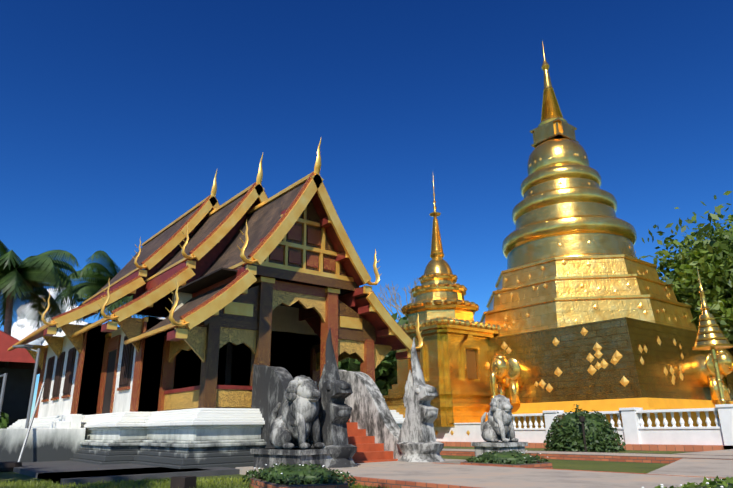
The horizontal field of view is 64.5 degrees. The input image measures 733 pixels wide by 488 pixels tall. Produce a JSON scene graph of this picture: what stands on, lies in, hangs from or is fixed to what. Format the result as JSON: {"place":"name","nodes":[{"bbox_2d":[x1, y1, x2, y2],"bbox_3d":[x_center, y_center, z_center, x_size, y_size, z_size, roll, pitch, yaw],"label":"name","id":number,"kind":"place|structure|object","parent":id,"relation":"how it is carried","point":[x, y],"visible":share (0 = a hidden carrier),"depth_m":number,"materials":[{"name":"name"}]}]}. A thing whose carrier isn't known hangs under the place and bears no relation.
{"place":"outdoors","nodes":[
{"label":"outdoors","id":0,"kind":"place"},
{"bbox_2d":[0,461,21,471],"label":"bowls","id":1,"kind":"object","parent":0,"point":[7,466],"visible":0.85,"depth_m":13.87,"materials":[{"name":"black"}]},
{"bbox_2d":[11,285,87,345],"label":"cloud","id":2,"kind":"structure","parent":0,"point":[22,328],"depth_m":441.22,"materials":[{"name":"white"}]},
{"bbox_2d":[38,316,320,417],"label":"viharn walls","id":3,"kind":"structure","parent":0,"point":[62,406],"depth_m":19.37,"materials":[{"name":"white paint"}]},
{"bbox_2d":[10,191,405,357],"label":"roof beams","id":4,"kind":"structure","parent":3,"relation":"on","point":[374,319],"depth_m":18.37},
{"bbox_2d":[94,182,367,335],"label":"viharn roof tiles","id":5,"kind":"object","parent":4,"relation":"on","point":[262,221],"visible":0.29,"depth_m":19.26,"materials":[{"name":"brown tile"}]},
{"bbox_2d":[47,267,350,414],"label":"temple interior walls","id":6,"kind":"structure","parent":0,"point":[210,279],"depth_m":18.54,"materials":[{"name":"brown wood"}]},
{"bbox_2d":[171,292,313,409],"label":"dark doorway openings","id":7,"kind":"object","parent":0,"point":[285,320],"depth_m":19.93,"materials":[{"name":"black"}]},
{"bbox_2d":[0,446,689,487],"bbox_3d":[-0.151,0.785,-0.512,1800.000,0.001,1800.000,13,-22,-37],"label":"ground","id":8,"kind":"structure","parent":0,"point":[629,467],"depth_m":12.95,"materials":[{"name":"green plant"}]},
{"bbox_2d":[0,413,9,428],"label":"hedge","id":9,"kind":"object","parent":8,"relation":"on","point":[4,420],"visible":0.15,"depth_m":26.69,"materials":[{"name":"green plant"}]},
{"bbox_2d":[0,368,33,426],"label":"red building walls","id":10,"kind":"structure","parent":8,"relation":"on","point":[16,397],"depth_m":30.39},
{"bbox_2d":[0,330,40,373],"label":"red roof","id":11,"kind":"structure","parent":10,"relation":"on","point":[19,358],"depth_m":28.72,"materials":[{"name":"red tile"}]},
{"bbox_2d":[0,344,44,461],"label":"steel frame","id":12,"kind":"object","parent":8,"relation":"on","point":[38,350],"visible":0.81,"depth_m":17.14,"materials":[{"name":"grey metal"}]},
{"bbox_2d":[0,240,78,367],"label":"palm fronds","id":13,"kind":"object","parent":8,"relation":"on","point":[29,278],"depth_m":35.23,"materials":[{"name":"green plant"}]},
{"bbox_2d":[52,250,161,324],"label":"palm fronds","id":14,"kind":"object","parent":8,"relation":"on","point":[101,275],"depth_m":39.39,"materials":[{"name":"green plant"}]},
{"bbox_2d":[12,460,239,484],"bbox_3d":[-10.221,6.930,18.656,3.500,0.100,20.000,13,-22,-37],"label":"apron","id":15,"kind":"object","parent":8,"relation":"on","point":[67,472],"visible":0.58,"depth_m":12.02,"materials":[{"name":"grey concrete"}]},
{"bbox_2d":[0,408,404,468],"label":"temple base","id":16,"kind":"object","parent":8,"relation":"on","point":[202,438],"depth_m":15.06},
{"bbox_2d":[42,203,409,399],"bbox_3d":[-6.434,2.301,22.709,10.540,8.480,15.580,13,-22,-37],"label":"trim panel","id":17,"kind":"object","parent":16,"relation":"on","point":[203,264],"depth_m":19.97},
{"bbox_2d":[8,139,423,357],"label":"gilded roof trim","id":18,"kind":"structure","parent":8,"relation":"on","point":[242,285],"depth_m":17.75,"materials":[{"name":"gold metal"}]},
{"bbox_2d":[23,290,391,409],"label":"carved gold panels","id":19,"kind":"object","parent":18,"relation":"attached to","point":[194,341],"visible":0.58,"depth_m":16.89,"materials":[{"name":"gold metal"}]},
{"bbox_2d":[34,172,412,417],"bbox_3d":[-6.091,2.077,22.330,10.433,8.670,14.680,13,-22,-37],"label":"frame","id":20,"kind":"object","parent":18,"relation":"on","point":[367,366],"depth_m":17.33,"materials":[{"name":"brown wood"}]},
{"bbox_2d":[250,447,331,467],"bbox_3d":[-1.513,4.569,12.212,1.660,0.500,1.160,-16,-23,41],"label":"lion pedestal","id":21,"kind":"object","parent":8,"relation":"on","point":[269,457],"visible":0.45,"depth_m":11.79,"materials":[{"name":"stone"}]},
{"bbox_2d":[269,375,324,448],"bbox_3d":[-1.572,3.629,12.553,0.928,1.520,1.550,13,-22,-37],"label":"lion","id":22,"kind":"object","parent":21,"relation":"on","point":[295,423],"visible":0.96,"depth_m":12.16},
{"bbox_2d":[249,477,348,487],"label":"planter","id":23,"kind":"object","parent":8,"relation":"on","point":[264,484],"visible":0.45,"depth_m":8.24,"materials":[{"name":"brick"}]},
{"bbox_2d":[242,462,358,487],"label":"planter plants","id":24,"kind":"object","parent":23,"relation":"in","point":[340,478],"depth_m":8.80,"materials":[{"name":"green plant"}]},
{"bbox_2d":[251,364,352,447],"bbox_3d":[-1.643,3.991,13.771,0.420,2.546,3.806,13,-22,-37],"label":"naga balustrade","id":25,"kind":"object","parent":8,"relation":"on","point":[270,384],"visible":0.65,"depth_m":14.00,"materials":[{"name":"stone"}]},
{"bbox_2d":[0,470,648,487],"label":"grass","id":26,"kind":"structure","parent":8,"relation":"on","point":[45,484],"depth_m":10.04,"materials":[{"name":"green plant"}]},
{"bbox_2d":[310,328,356,467],"bbox_3d":[-0.772,3.388,12.820,1.067,3.101,1.320,13,-22,-37],"label":"naga statue","id":27,"kind":"object","parent":8,"relation":"on","point":[341,456],"visible":0.69,"depth_m":12.43,"materials":[{"name":"stone"}]},
{"bbox_2d":[347,419,397,462],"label":"stair steps","id":28,"kind":"structure","parent":8,"relation":"on","point":[369,449],"depth_m":14.46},
{"bbox_2d":[338,312,407,395],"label":"tree","id":29,"kind":"object","parent":8,"relation":"on","point":[387,382],"depth_m":42.67,"materials":[{"name":"green plant"}]},
{"bbox_2d":[338,370,438,458],"bbox_3d":[0.415,4.466,15.355,0.420,2.546,3.806,13,-22,-37],"label":"naga balustrade","id":30,"kind":"object","parent":8,"relation":"on","point":[371,414],"visible":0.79,"depth_m":14.95,"materials":[{"name":"white stone"}]},
{"bbox_2d":[373,278,421,319],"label":"bare tree","id":31,"kind":"object","parent":8,"relation":"on","point":[399,297],"visible":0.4,"depth_m":48.39,"materials":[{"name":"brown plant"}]},
{"bbox_2d":[397,338,444,461],"bbox_3d":[1.287,3.863,14.403,1.067,3.101,1.320,13,-22,-37],"label":"naga statue","id":32,"kind":"object","parent":8,"relation":"on","point":[420,451],"visible":0.71,"depth_m":13.84,"materials":[{"name":"white stone"}]},
{"bbox_2d":[235,449,732,487],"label":"paths","id":33,"kind":"structure","parent":8,"relation":"on","point":[456,473],"depth_m":9.87,"materials":[{"name":"grey concrete"}]},
{"bbox_2d":[471,441,527,458],"bbox_3d":[3.486,5.452,15.201,0.960,0.500,1.210,9,-20,-28],"label":"lion pedestal","id":34,"kind":"object","parent":8,"relation":"on","point":[484,447],"visible":0.45,"depth_m":14.89,"materials":[{"name":"white stone"}]},
{"bbox_2d":[481,394,518,442],"bbox_3d":[3.453,4.655,15.498,0.753,1.216,1.238,13,-22,-37],"label":"lion","id":35,"kind":"object","parent":34,"relation":"on","point":[497,426],"visible":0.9,"depth_m":15.15},
{"bbox_2d":[460,460,552,468],"bbox_3d":[3.176,5.009,13.195,2.050,0.140,2.400,13,-22,-37],"label":"planter","id":36,"kind":"object","parent":8,"relation":"on","point":[538,464],"visible":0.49,"depth_m":12.21,"materials":[{"name":"brick"}]},
{"bbox_2d":[465,450,547,464],"bbox_3d":[3.144,4.819,13.086,1.725,0.351,1.994,13,-22,-37],"label":"flower bed","id":37,"kind":"object","parent":36,"relation":"in","point":[480,459],"depth_m":12.68,"materials":[{"name":"green plant"}]},
{"bbox_2d":[343,448,732,487],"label":"path edging","id":38,"kind":"object","parent":8,"relation":"on","point":[369,482],"visible":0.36,"depth_m":13.88,"materials":[{"name":"brick"}]},
{"bbox_2d":[543,404,625,451],"bbox_3d":[7.962,6.890,21.481,2.693,1.876,2.968,13,-22,-37],"label":"terrace bush","id":39,"kind":"object","parent":8,"relation":"on","point":[612,438],"depth_m":20.77,"materials":[{"name":"green plant"}]},
{"bbox_2d":[441,442,732,451],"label":"terrace ledge","id":40,"kind":"object","parent":8,"relation":"on","point":[682,448],"visible":0.27,"depth_m":20.41,"materials":[{"name":"brick"}]},
{"bbox_2d":[434,404,732,445],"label":"balustrade wall","id":41,"kind":"structure","parent":40,"relation":"on","point":[631,431],"depth_m":21.33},
{"bbox_2d":[435,430,469,435],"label":"wall lozenges","id":42,"kind":"object","parent":41,"relation":"attached to","point":[452,432],"depth_m":28.28,"materials":[{"name":"gold metal"}]},
{"bbox_2d":[512,411,720,427],"bbox_3d":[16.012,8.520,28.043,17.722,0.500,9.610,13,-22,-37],"label":"balusters","id":43,"kind":"object","parent":41,"relation":"on","point":[673,422],"visible":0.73,"depth_m":21.04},
{"bbox_2d":[636,191,732,349],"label":"tree leaves","id":44,"kind":"object","parent":8,"relation":"on","point":[707,258],"depth_m":34.87,"materials":[{"name":"green plant"}]},
{"bbox_2d":[641,476,732,487],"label":"bush","id":45,"kind":"object","parent":8,"relation":"on","point":[718,481],"depth_m":5.73,"materials":[{"name":"green plant"}]},
{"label":"terrace","id":46,"kind":"structure","parent":8,"relation":"on","visible":0},
{"bbox_2d":[383,275,497,426],"bbox_3d":[4.380,6.188,33.662,6.600,8.420,6.600,13,-22,-37],"label":"chedi body","id":47,"kind":"object","parent":46,"relation":"on","point":[457,400],"visible":0.62,"depth_m":31.47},
{"bbox_2d":[399,179,500,381],"bbox_3d":[4.322,1.679,35.090,5.202,13.220,5.258,13,-22,-37],"label":"small stupa","id":48,"kind":"object","parent":47,"relation":"on","point":[437,265],"visible":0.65,"depth_m":32.64,"materials":[{"name":"gold metal"}]},
{"bbox_2d":[487,153,729,393],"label":"gold ornaments","id":49,"kind":"object","parent":46,"relation":"on","point":[615,359],"visible":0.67,"depth_m":29.01},
{"bbox_2d":[692,267,732,403],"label":"umbrella","id":50,"kind":"object","parent":46,"relation":"on","point":[711,336],"visible":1,"depth_m":21.03,"materials":[{"name":"gold metal"}]},
{"bbox_2d":[0,0,732,418],"label":"sky","id":51,"kind":"structure","parent":0,"point":[118,118],"materials":[{"name":"blue"}]},
{"bbox_2d":[488,317,732,402],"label":"stupa base","id":52,"kind":"object","parent":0,"point":[539,355],"visible":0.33,"depth_m":28.46,"materials":[{"name":"gold metal"}]},
{"bbox_2d":[479,254,696,336],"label":"stupa tiers","id":53,"kind":"object","parent":52,"relation":"on","point":[564,299],"visible":0.79,"depth_m":32.07,"materials":[{"name":"gold metal"}]},
{"bbox_2d":[502,138,636,269],"bbox_3d":[13.021,-2.371,38.502,8.500,9.350,8.500,13,-22,-37],"label":"stupa bell","id":54,"kind":"object","parent":53,"relation":"on","point":[573,213],"visible":0.88,"depth_m":35.52,"materials":[{"name":"gold metal"}]},
{"bbox_2d":[530,42,578,147],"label":"stupa spire","id":55,"kind":"structure","parent":54,"relation":"on","point":[553,124],"depth_m":39.84,"materials":[{"name":"gold metal"}]},
{"bbox_2d":[485,349,732,403],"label":"elephant statues","id":56,"kind":"object","parent":52,"relation":"attached to","point":[509,374],"visible":0.9,"depth_m":29.78,"materials":[{"name":"gold metal"}]},
{"bbox_2d":[511,398,732,413],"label":"chedi cloth","id":57,"kind":"object","parent":52,"relation":"attached to","point":[612,405],"visible":0.17,"depth_m":26.95,"materials":[{"name":"yellow fabric"}]}
]}

